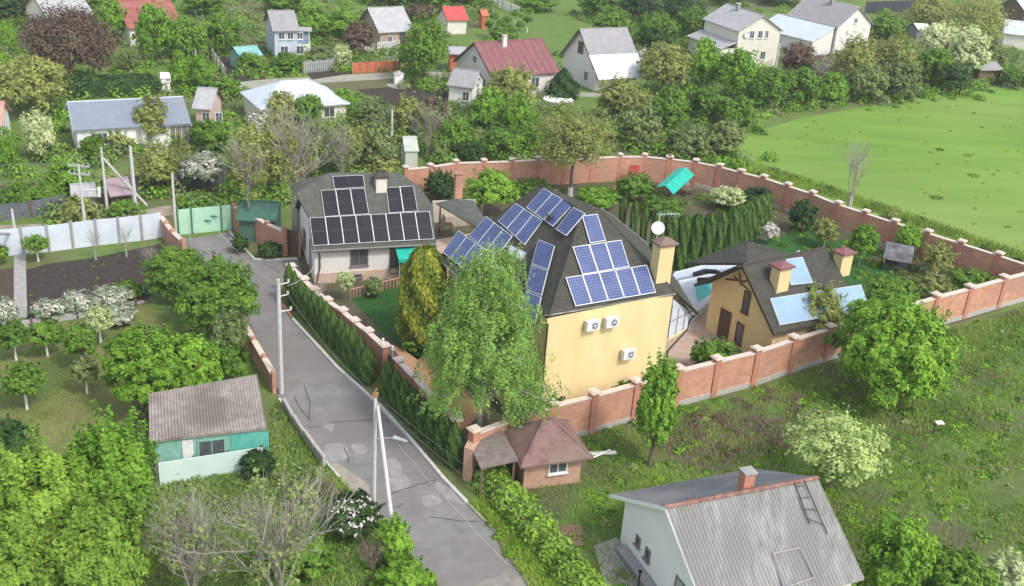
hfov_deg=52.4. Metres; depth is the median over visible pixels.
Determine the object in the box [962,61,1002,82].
stone shed
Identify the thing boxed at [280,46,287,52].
window
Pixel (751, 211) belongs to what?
columnar conifer
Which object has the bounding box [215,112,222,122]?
window
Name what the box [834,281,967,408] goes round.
round tree
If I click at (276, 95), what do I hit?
shrub
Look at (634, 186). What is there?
shrub
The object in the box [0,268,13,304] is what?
tilled plot
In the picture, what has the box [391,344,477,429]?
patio
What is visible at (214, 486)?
verge grass
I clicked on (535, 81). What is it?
window
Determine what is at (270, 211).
green shed
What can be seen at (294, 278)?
columnar conifer
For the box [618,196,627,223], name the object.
columnar conifer
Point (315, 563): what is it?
shrub
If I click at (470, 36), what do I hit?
village grass
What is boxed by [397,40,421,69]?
leafy tree
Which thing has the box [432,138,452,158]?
shrub
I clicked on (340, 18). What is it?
leafy tree
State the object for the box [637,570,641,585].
pipe vent
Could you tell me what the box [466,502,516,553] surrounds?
kerb
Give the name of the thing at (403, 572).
shrub
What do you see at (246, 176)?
bare tree
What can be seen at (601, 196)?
shrub
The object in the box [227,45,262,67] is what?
teal shed
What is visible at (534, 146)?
shrub
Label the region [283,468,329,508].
shrub
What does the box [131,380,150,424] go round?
shrub
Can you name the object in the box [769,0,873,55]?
farmhouse
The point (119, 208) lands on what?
shrub
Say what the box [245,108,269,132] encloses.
blossoming tree
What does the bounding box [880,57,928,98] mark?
shrub
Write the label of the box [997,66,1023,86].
shrub
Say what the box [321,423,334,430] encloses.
concrete patch
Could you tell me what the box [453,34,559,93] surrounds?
maroon roof house
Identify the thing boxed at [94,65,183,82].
village grass
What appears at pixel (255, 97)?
metal roof house
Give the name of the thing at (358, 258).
window
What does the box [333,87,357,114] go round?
leafy tree
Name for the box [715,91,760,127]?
shrub
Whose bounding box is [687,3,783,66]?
two storey house
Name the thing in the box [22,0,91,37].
grey barn
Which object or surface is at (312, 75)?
village plot
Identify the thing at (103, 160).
utility pole
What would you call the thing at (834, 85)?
leafy tree
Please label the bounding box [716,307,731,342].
door
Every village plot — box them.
[0,182,39,198]
[212,74,265,82]
[213,44,237,79]
[221,91,243,101]
[307,65,351,79]
[357,83,448,105]
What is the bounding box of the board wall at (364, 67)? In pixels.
[352,60,400,73]
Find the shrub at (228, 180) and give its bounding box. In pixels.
[224,157,245,193]
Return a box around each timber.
[557,524,582,535]
[570,536,583,546]
[590,449,616,457]
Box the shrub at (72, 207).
[58,192,98,221]
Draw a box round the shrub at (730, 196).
[708,185,746,208]
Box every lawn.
[351,286,428,359]
[756,229,901,299]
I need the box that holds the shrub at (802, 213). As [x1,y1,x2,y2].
[787,197,819,230]
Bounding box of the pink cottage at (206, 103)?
[191,86,224,123]
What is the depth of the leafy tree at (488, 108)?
106.47 m
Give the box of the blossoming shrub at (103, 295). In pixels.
[88,284,134,306]
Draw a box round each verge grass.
[134,399,388,585]
[388,552,438,585]
[474,475,558,585]
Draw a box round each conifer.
[283,263,293,304]
[289,269,299,311]
[296,280,304,317]
[301,286,311,323]
[308,289,319,329]
[314,295,326,336]
[320,300,331,343]
[327,310,337,349]
[335,315,344,355]
[340,324,352,363]
[346,324,358,369]
[353,334,365,376]
[356,347,377,385]
[378,359,394,402]
[387,370,402,410]
[396,378,412,420]
[405,387,421,429]
[414,397,430,438]
[424,404,440,448]
[425,288,449,349]
[434,412,450,458]
[444,420,462,469]
[544,67,579,99]
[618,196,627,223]
[629,200,639,232]
[639,206,649,240]
[649,209,664,250]
[664,212,679,261]
[672,214,691,270]
[684,214,704,268]
[697,212,717,265]
[712,210,728,252]
[723,207,740,248]
[734,203,747,244]
[743,200,755,241]
[749,197,761,241]
[756,194,768,234]
[764,193,774,224]
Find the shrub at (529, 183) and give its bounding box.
[514,175,552,193]
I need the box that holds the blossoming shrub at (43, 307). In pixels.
[27,297,66,319]
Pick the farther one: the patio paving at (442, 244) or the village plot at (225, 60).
the village plot at (225, 60)
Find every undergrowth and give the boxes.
[0,0,1023,223]
[28,0,999,175]
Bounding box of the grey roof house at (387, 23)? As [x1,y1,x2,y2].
[359,6,411,48]
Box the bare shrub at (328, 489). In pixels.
[305,474,340,506]
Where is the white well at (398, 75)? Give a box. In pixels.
[387,70,408,88]
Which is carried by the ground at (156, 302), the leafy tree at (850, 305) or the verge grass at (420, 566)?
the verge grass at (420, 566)
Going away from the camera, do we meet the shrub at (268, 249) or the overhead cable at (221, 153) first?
the shrub at (268, 249)
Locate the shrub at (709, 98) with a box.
[685,83,725,118]
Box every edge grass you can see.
[276,402,313,458]
[314,456,435,581]
[471,499,556,584]
[745,160,1023,262]
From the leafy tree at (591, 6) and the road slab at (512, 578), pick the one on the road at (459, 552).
the road slab at (512, 578)
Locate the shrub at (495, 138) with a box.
[478,125,524,158]
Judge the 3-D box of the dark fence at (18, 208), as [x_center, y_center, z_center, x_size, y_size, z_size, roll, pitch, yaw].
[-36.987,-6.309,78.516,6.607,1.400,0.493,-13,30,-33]
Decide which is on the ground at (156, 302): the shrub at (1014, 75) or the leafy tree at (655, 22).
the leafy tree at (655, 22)
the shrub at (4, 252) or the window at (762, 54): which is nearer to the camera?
the shrub at (4, 252)
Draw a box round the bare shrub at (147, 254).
[136,243,157,265]
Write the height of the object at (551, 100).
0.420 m
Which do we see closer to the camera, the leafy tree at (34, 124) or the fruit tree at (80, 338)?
the fruit tree at (80, 338)
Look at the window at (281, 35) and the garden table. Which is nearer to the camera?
the garden table
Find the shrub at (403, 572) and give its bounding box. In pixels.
[369,550,438,585]
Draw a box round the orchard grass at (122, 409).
[0,305,220,456]
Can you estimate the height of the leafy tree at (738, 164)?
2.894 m
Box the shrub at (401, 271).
[397,262,406,275]
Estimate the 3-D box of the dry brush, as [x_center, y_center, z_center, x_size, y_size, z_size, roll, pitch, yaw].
[12.833,7.272,58.066,5.886,0.519,11.124,21,30,33]
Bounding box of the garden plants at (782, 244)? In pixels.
[431,184,958,302]
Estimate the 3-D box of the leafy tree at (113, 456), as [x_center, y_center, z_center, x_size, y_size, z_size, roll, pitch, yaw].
[-16.367,8.021,42.534,4.315,8.202,4.370,4,24,0]
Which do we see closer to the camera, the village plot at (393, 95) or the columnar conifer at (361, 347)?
the columnar conifer at (361, 347)
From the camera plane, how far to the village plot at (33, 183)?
84.78 m
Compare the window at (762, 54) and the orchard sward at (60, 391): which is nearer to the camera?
the orchard sward at (60, 391)
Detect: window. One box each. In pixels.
[97,132,108,144]
[135,129,142,143]
[146,131,152,142]
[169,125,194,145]
[197,437,225,456]
[202,112,209,120]
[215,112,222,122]
[278,32,284,39]
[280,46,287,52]
[287,32,293,39]
[296,32,303,39]
[296,46,303,54]
[302,227,305,248]
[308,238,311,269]
[324,106,335,117]
[349,249,368,267]
[354,274,362,278]
[387,36,392,44]
[462,91,468,101]
[471,55,476,64]
[531,77,539,87]
[547,463,568,476]
[578,41,583,53]
[583,70,588,81]
[633,534,640,549]
[641,546,650,564]
[732,321,744,346]
[739,290,751,315]
[749,31,754,38]
[757,31,762,38]
[759,51,765,59]
[764,30,768,38]
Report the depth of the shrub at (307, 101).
103.68 m
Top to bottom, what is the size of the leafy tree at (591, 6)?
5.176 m
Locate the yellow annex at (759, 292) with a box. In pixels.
[684,240,865,352]
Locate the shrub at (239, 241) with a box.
[230,233,249,252]
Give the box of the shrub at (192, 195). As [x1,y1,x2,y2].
[175,190,220,208]
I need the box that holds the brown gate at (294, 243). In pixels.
[284,225,300,257]
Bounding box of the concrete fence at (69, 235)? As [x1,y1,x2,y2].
[0,213,161,255]
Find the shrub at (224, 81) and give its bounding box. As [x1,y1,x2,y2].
[211,75,241,95]
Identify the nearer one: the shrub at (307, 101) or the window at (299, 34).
the shrub at (307, 101)
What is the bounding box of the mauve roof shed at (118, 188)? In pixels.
[100,176,132,205]
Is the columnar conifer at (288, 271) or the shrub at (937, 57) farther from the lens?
the shrub at (937, 57)
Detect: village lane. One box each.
[239,72,450,88]
[528,92,601,97]
[705,0,802,7]
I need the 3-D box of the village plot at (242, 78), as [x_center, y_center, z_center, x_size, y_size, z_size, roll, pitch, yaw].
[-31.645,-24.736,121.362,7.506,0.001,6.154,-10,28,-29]
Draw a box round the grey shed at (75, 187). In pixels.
[69,182,96,204]
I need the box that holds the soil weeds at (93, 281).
[29,255,139,314]
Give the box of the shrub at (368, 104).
[354,96,394,124]
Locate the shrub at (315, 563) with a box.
[263,523,338,579]
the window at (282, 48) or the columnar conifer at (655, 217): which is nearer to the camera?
the columnar conifer at (655, 217)
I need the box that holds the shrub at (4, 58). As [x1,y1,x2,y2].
[0,51,11,74]
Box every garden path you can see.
[12,300,144,325]
[14,253,26,317]
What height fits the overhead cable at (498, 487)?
0.916 m
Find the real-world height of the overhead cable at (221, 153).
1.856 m
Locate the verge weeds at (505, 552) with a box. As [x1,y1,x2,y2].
[469,480,563,585]
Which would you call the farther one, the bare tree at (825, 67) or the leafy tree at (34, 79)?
the bare tree at (825, 67)
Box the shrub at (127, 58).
[116,46,142,69]
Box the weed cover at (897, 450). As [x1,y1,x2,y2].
[527,308,1023,585]
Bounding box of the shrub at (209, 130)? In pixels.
[187,117,230,149]
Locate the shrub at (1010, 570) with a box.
[981,546,1023,585]
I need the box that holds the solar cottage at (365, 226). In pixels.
[292,171,435,283]
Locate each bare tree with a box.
[136,473,258,585]
[166,454,370,585]
[217,129,273,208]
[252,92,336,231]
[305,265,327,298]
[320,122,362,172]
[400,95,449,159]
[810,49,839,79]
[830,128,875,207]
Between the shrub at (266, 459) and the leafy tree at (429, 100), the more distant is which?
the leafy tree at (429, 100)
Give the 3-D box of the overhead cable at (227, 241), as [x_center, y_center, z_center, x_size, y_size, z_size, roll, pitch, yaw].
[-18.605,-4.468,65.581,0.020,1.702,25.307,-10,28,-28]
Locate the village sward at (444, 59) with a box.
[13,0,1023,175]
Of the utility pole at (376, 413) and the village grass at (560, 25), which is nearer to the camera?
the utility pole at (376, 413)
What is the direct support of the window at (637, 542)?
in the corrugated roof house at (747, 526)
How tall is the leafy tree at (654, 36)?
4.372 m
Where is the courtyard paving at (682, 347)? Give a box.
[664,308,733,366]
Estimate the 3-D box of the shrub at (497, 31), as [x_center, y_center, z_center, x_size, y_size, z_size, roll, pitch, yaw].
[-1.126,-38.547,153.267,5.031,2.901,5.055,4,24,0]
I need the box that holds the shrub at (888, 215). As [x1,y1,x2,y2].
[879,207,902,220]
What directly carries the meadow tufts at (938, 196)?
on the meadow
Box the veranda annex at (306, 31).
[297,27,311,50]
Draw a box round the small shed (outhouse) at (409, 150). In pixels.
[400,136,418,167]
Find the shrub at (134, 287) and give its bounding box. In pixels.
[107,275,146,298]
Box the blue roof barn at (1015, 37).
[998,19,1023,49]
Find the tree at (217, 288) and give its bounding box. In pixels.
[169,250,260,332]
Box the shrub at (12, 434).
[0,413,34,460]
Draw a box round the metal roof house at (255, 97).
[240,79,350,124]
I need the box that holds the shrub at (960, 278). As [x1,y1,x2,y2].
[946,267,997,288]
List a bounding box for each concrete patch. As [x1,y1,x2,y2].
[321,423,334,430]
[324,443,350,461]
[329,461,369,492]
[351,443,366,454]
[382,458,401,472]
[388,470,410,490]
[421,495,441,506]
[435,482,463,503]
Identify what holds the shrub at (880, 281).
on the yard at (335, 292)
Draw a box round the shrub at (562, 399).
[552,385,565,401]
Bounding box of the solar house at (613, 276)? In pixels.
[438,184,698,412]
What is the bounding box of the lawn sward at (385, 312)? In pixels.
[353,290,420,354]
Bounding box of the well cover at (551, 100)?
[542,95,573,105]
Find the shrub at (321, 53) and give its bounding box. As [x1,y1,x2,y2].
[307,46,332,62]
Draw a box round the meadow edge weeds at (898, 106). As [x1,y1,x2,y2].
[865,89,995,110]
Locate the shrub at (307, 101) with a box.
[294,93,324,122]
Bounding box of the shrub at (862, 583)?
[851,565,870,585]
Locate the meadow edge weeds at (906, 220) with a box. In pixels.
[757,167,1021,261]
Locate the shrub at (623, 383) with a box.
[612,378,630,386]
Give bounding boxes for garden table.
[434,222,452,234]
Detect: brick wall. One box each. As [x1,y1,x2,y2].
[159,212,186,250]
[232,203,287,255]
[242,319,276,393]
[285,262,463,457]
[401,152,671,192]
[466,272,1023,468]
[668,155,1023,281]
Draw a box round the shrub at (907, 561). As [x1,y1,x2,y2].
[856,507,941,585]
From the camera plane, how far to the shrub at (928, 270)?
80.06 m
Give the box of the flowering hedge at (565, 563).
[473,464,610,585]
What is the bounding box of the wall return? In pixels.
[462,440,478,482]
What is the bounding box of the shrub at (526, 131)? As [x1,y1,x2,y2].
[515,115,550,150]
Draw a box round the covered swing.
[879,241,914,275]
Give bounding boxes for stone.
[934,420,944,424]
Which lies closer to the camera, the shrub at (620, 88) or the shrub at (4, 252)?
the shrub at (4, 252)
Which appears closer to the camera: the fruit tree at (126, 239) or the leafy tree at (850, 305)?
the leafy tree at (850, 305)
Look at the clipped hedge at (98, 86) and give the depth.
111.22 m
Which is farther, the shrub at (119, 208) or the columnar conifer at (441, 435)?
the shrub at (119, 208)
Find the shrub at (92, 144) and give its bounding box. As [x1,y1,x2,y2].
[77,132,108,155]
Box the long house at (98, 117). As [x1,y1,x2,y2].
[65,96,194,152]
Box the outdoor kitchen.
[432,171,483,232]
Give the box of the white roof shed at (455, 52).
[448,46,465,72]
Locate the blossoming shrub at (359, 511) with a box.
[322,488,386,537]
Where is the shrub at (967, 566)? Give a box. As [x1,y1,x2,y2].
[917,537,1000,585]
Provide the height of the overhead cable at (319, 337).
0.588 m
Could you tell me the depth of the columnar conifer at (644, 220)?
77.14 m
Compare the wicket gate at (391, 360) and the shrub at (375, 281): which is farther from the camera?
the shrub at (375, 281)
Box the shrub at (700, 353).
[689,335,741,364]
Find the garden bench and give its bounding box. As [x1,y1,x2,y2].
[679,186,696,196]
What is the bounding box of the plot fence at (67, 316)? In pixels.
[21,299,136,326]
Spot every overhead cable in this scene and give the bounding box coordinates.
[132,110,389,147]
[141,116,387,154]
[173,175,276,286]
[200,52,377,108]
[278,279,372,392]
[378,400,589,556]
[384,401,610,547]
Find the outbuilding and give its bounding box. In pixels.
[446,67,484,106]
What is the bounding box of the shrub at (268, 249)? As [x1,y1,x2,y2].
[257,241,282,257]
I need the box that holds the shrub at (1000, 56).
[970,43,1012,65]
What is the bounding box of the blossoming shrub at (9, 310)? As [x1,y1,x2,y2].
[0,296,19,325]
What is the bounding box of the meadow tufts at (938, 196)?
[929,112,983,199]
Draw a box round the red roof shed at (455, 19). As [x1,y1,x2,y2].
[436,6,468,33]
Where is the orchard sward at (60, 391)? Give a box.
[0,307,174,452]
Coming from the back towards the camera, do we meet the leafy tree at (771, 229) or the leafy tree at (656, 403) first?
the leafy tree at (771, 229)
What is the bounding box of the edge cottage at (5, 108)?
[0,101,11,136]
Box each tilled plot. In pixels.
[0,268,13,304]
[26,244,162,319]
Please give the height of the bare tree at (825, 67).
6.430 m
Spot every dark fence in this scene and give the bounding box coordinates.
[0,194,66,220]
[115,163,228,194]
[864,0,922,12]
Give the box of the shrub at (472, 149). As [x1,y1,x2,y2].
[449,140,487,161]
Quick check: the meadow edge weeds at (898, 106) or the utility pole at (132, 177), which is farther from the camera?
the meadow edge weeds at (898, 106)
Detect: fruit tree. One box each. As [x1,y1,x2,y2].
[0,320,30,360]
[0,358,47,409]
[19,233,49,261]
[24,318,65,356]
[59,318,98,357]
[68,356,99,394]
[83,226,104,260]
[84,302,113,342]
[118,226,131,256]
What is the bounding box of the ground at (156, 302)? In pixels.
[0,0,1023,585]
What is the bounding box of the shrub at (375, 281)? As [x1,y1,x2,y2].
[365,276,382,296]
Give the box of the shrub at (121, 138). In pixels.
[104,129,134,148]
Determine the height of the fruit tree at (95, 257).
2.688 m
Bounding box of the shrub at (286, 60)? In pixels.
[268,51,304,70]
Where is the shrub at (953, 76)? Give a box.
[930,62,973,90]
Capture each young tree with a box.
[483,19,494,37]
[489,12,498,28]
[496,19,505,24]
[502,15,511,22]
[508,25,516,31]
[511,9,520,25]
[515,20,524,33]
[523,15,532,32]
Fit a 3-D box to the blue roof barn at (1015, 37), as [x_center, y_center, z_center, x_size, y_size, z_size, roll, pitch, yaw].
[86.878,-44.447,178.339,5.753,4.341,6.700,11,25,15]
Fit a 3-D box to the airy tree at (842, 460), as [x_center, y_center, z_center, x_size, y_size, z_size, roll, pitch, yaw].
[16.130,7.971,52.058,5.665,4.709,5.419,21,29,33]
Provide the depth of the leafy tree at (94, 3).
151.13 m
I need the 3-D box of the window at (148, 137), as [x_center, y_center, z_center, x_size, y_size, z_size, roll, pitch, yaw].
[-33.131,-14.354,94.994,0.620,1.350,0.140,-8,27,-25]
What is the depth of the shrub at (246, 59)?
123.92 m
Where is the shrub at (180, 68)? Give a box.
[166,50,192,82]
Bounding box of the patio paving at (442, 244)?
[436,233,470,278]
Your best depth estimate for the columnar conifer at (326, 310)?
63.05 m
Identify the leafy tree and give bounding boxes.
[0,0,25,17]
[0,19,18,48]
[0,48,72,109]
[0,125,18,163]
[0,417,94,564]
[0,502,61,585]
[5,0,126,77]
[17,106,55,160]
[41,480,160,585]
[44,152,86,189]
[61,398,163,526]
[85,0,111,6]
[91,0,130,42]
[94,319,196,404]
[131,0,178,59]
[132,89,168,136]
[135,136,179,190]
[162,14,209,56]
[168,133,191,171]
[172,331,226,388]
[180,0,226,13]
[201,11,242,53]
[228,120,271,193]
[260,0,304,9]
[261,103,300,185]
[294,114,338,173]
[297,3,331,36]
[325,6,362,35]
[330,42,352,64]
[331,116,366,165]
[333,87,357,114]
[335,270,355,300]
[342,16,376,53]
[357,113,399,163]
[393,91,422,132]
[397,7,451,76]
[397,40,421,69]
[405,2,435,22]
[411,0,447,3]
[414,94,449,133]
[434,110,476,151]
[453,0,486,3]
[463,167,521,215]
[467,86,507,126]
[484,60,539,106]
[499,91,536,130]
[512,0,560,8]
[529,99,621,196]
[577,0,619,14]
[589,6,638,35]
[616,0,663,23]
[632,9,681,43]
[634,346,681,466]
[635,40,695,89]
[636,24,679,46]
[650,83,691,131]
[659,0,708,18]
[676,5,709,35]
[684,36,722,86]
[713,45,766,97]
[718,0,747,2]
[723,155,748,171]
[749,62,790,105]
[761,220,779,243]
[779,36,816,71]
[782,65,822,102]
[802,279,848,335]
[811,214,842,246]
[815,71,850,98]
[830,24,882,88]
[839,294,882,381]
[846,223,879,265]
[872,28,922,75]
[893,220,922,250]
[901,0,958,25]
[914,19,960,54]
[939,0,1014,41]
[943,24,992,72]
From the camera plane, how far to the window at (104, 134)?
93.28 m
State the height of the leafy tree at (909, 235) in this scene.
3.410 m
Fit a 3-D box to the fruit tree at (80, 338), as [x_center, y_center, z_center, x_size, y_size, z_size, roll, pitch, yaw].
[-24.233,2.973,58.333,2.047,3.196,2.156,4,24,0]
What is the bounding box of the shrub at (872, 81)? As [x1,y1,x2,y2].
[843,62,892,100]
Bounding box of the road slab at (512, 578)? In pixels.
[472,570,537,585]
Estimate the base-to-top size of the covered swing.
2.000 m
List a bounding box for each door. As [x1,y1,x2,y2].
[389,248,401,273]
[399,32,405,43]
[628,165,639,176]
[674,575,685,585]
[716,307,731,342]
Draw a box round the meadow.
[695,85,1023,260]
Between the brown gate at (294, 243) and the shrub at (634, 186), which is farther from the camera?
the shrub at (634, 186)
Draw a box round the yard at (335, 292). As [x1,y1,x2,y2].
[287,182,1006,450]
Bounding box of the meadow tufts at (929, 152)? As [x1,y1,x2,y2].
[753,90,1023,249]
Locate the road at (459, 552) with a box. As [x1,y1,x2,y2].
[186,232,539,585]
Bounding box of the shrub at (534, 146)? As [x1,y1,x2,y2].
[524,137,550,151]
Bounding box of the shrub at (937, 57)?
[915,42,956,85]
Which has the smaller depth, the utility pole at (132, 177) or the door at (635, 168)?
the utility pole at (132, 177)
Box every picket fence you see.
[208,43,225,75]
[302,58,336,72]
[362,40,398,50]
[489,0,520,12]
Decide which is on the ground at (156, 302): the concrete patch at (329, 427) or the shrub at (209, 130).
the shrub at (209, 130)
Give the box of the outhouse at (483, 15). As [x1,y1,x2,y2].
[477,9,488,28]
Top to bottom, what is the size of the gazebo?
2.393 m
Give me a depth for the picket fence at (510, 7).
177.31 m
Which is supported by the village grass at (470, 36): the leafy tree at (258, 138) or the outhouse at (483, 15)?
the outhouse at (483, 15)
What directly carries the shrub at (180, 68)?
on the ground at (156, 302)
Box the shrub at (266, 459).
[239,446,277,477]
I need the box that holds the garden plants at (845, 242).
[448,190,950,296]
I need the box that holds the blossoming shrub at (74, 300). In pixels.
[57,289,94,314]
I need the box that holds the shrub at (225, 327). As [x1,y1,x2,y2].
[209,305,251,348]
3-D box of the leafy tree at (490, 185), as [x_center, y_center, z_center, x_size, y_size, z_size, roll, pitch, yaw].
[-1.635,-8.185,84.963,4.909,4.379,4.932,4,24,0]
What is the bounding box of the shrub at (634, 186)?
[614,169,657,200]
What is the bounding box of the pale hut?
[908,23,927,38]
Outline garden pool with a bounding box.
[674,265,722,320]
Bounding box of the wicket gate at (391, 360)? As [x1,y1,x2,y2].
[387,353,394,371]
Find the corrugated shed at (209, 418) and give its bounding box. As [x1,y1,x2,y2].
[149,374,268,478]
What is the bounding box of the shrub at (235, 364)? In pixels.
[218,340,248,378]
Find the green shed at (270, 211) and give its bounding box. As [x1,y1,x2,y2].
[235,199,283,241]
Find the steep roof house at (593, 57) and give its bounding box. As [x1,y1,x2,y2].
[559,27,642,90]
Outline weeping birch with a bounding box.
[405,226,570,430]
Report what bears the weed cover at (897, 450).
on the weedy lot
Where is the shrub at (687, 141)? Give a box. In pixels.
[665,120,712,156]
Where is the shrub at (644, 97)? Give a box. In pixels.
[613,80,652,110]
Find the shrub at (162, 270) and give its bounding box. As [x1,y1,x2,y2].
[139,245,206,296]
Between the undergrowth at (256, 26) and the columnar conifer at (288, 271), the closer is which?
the columnar conifer at (288, 271)
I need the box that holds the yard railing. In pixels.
[350,277,399,298]
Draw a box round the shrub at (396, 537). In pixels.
[373,511,414,561]
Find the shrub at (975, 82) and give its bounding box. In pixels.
[964,78,979,89]
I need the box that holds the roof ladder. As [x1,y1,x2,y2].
[794,480,827,533]
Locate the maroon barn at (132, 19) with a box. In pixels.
[110,0,177,45]
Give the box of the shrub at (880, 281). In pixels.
[866,271,921,302]
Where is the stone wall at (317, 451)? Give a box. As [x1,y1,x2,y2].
[282,397,325,466]
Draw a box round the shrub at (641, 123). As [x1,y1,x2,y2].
[615,102,664,144]
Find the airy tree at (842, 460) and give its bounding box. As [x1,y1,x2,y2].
[779,400,899,488]
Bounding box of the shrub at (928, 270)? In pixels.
[920,263,942,275]
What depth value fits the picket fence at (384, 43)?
141.84 m
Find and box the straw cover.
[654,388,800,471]
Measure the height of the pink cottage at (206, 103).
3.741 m
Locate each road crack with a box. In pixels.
[309,420,389,427]
[396,441,507,564]
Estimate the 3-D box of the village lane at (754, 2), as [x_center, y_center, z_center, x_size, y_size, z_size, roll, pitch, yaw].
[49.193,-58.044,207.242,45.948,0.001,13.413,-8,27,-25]
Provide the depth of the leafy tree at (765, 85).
124.53 m
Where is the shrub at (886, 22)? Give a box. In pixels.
[870,11,904,36]
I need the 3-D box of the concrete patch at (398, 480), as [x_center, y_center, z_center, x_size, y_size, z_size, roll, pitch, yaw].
[-5.554,9.214,51.247,1.094,0.001,1.794,-3,26,-16]
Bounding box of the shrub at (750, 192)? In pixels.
[743,184,772,199]
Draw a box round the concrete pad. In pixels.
[594,537,637,585]
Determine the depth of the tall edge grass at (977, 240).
94.02 m
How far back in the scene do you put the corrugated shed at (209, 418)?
50.73 m
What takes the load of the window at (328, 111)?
in the metal roof house at (255, 97)
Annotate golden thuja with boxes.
[393,243,451,350]
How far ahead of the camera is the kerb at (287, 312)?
67.38 m
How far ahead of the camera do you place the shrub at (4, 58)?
109.87 m
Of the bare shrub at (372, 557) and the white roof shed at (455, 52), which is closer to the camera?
the bare shrub at (372, 557)
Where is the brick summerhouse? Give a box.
[465,417,593,495]
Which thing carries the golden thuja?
on the lawn at (387, 324)
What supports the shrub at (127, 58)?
on the ground at (156, 302)
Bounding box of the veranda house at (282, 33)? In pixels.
[263,10,303,56]
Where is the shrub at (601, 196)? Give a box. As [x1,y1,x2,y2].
[575,183,621,208]
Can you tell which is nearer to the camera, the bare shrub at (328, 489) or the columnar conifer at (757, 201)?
the bare shrub at (328, 489)
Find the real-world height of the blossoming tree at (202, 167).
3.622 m
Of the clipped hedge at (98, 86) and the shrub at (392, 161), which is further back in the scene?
the clipped hedge at (98, 86)
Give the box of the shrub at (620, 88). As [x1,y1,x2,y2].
[595,70,640,115]
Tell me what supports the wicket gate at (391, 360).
attached to the brick wall at (376, 346)
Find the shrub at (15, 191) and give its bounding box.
[0,178,39,210]
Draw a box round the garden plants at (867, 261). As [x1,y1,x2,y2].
[462,185,942,288]
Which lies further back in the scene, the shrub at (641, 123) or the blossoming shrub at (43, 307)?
the shrub at (641, 123)
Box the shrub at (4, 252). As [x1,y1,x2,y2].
[0,243,9,259]
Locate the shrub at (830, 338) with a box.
[812,324,843,347]
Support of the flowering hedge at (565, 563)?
on the ground at (156, 302)
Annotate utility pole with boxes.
[0,209,15,234]
[68,162,100,220]
[100,147,147,210]
[129,146,137,209]
[171,173,177,232]
[276,279,291,393]
[372,388,406,521]
[391,109,392,137]
[775,43,779,67]
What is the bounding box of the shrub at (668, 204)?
[640,192,688,213]
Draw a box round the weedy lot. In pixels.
[514,306,1023,585]
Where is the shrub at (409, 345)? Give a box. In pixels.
[400,338,421,351]
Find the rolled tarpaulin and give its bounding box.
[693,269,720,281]
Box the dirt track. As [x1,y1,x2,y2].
[0,201,228,229]
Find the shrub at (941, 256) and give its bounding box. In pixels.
[919,238,960,274]
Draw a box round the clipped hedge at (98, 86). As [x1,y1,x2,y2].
[57,72,164,99]
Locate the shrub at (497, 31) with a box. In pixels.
[488,21,520,39]
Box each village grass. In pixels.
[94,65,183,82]
[448,24,542,45]
[488,0,593,47]
[556,84,611,114]
[852,0,902,8]
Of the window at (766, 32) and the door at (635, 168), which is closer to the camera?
the door at (635, 168)
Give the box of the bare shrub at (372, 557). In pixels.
[353,531,395,573]
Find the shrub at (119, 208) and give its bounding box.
[109,199,139,217]
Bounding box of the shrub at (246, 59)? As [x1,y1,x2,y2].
[233,50,266,71]
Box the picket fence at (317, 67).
[302,58,336,72]
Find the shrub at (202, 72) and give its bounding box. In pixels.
[190,53,215,86]
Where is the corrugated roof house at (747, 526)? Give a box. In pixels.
[610,466,863,585]
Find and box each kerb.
[229,230,297,260]
[278,398,339,477]
[280,283,293,319]
[291,318,467,502]
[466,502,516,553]
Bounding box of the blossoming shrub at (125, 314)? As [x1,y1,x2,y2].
[103,300,138,324]
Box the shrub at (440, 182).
[423,167,453,199]
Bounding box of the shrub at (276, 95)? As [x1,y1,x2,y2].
[264,90,297,119]
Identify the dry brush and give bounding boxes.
[658,387,819,458]
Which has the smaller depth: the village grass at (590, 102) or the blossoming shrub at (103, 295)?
the blossoming shrub at (103, 295)
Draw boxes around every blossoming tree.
[177,148,228,191]
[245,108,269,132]
[636,46,648,58]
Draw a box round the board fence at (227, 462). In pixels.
[156,444,262,484]
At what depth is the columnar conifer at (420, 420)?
54.18 m
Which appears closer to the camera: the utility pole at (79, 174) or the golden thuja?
the golden thuja
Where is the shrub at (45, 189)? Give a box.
[30,179,64,199]
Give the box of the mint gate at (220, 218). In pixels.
[176,203,232,234]
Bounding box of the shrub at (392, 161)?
[363,154,400,172]
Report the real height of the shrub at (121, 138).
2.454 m
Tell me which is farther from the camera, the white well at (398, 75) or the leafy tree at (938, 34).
the leafy tree at (938, 34)
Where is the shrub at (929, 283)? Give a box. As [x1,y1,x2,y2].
[913,271,959,296]
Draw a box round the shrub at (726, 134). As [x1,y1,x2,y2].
[704,116,746,151]

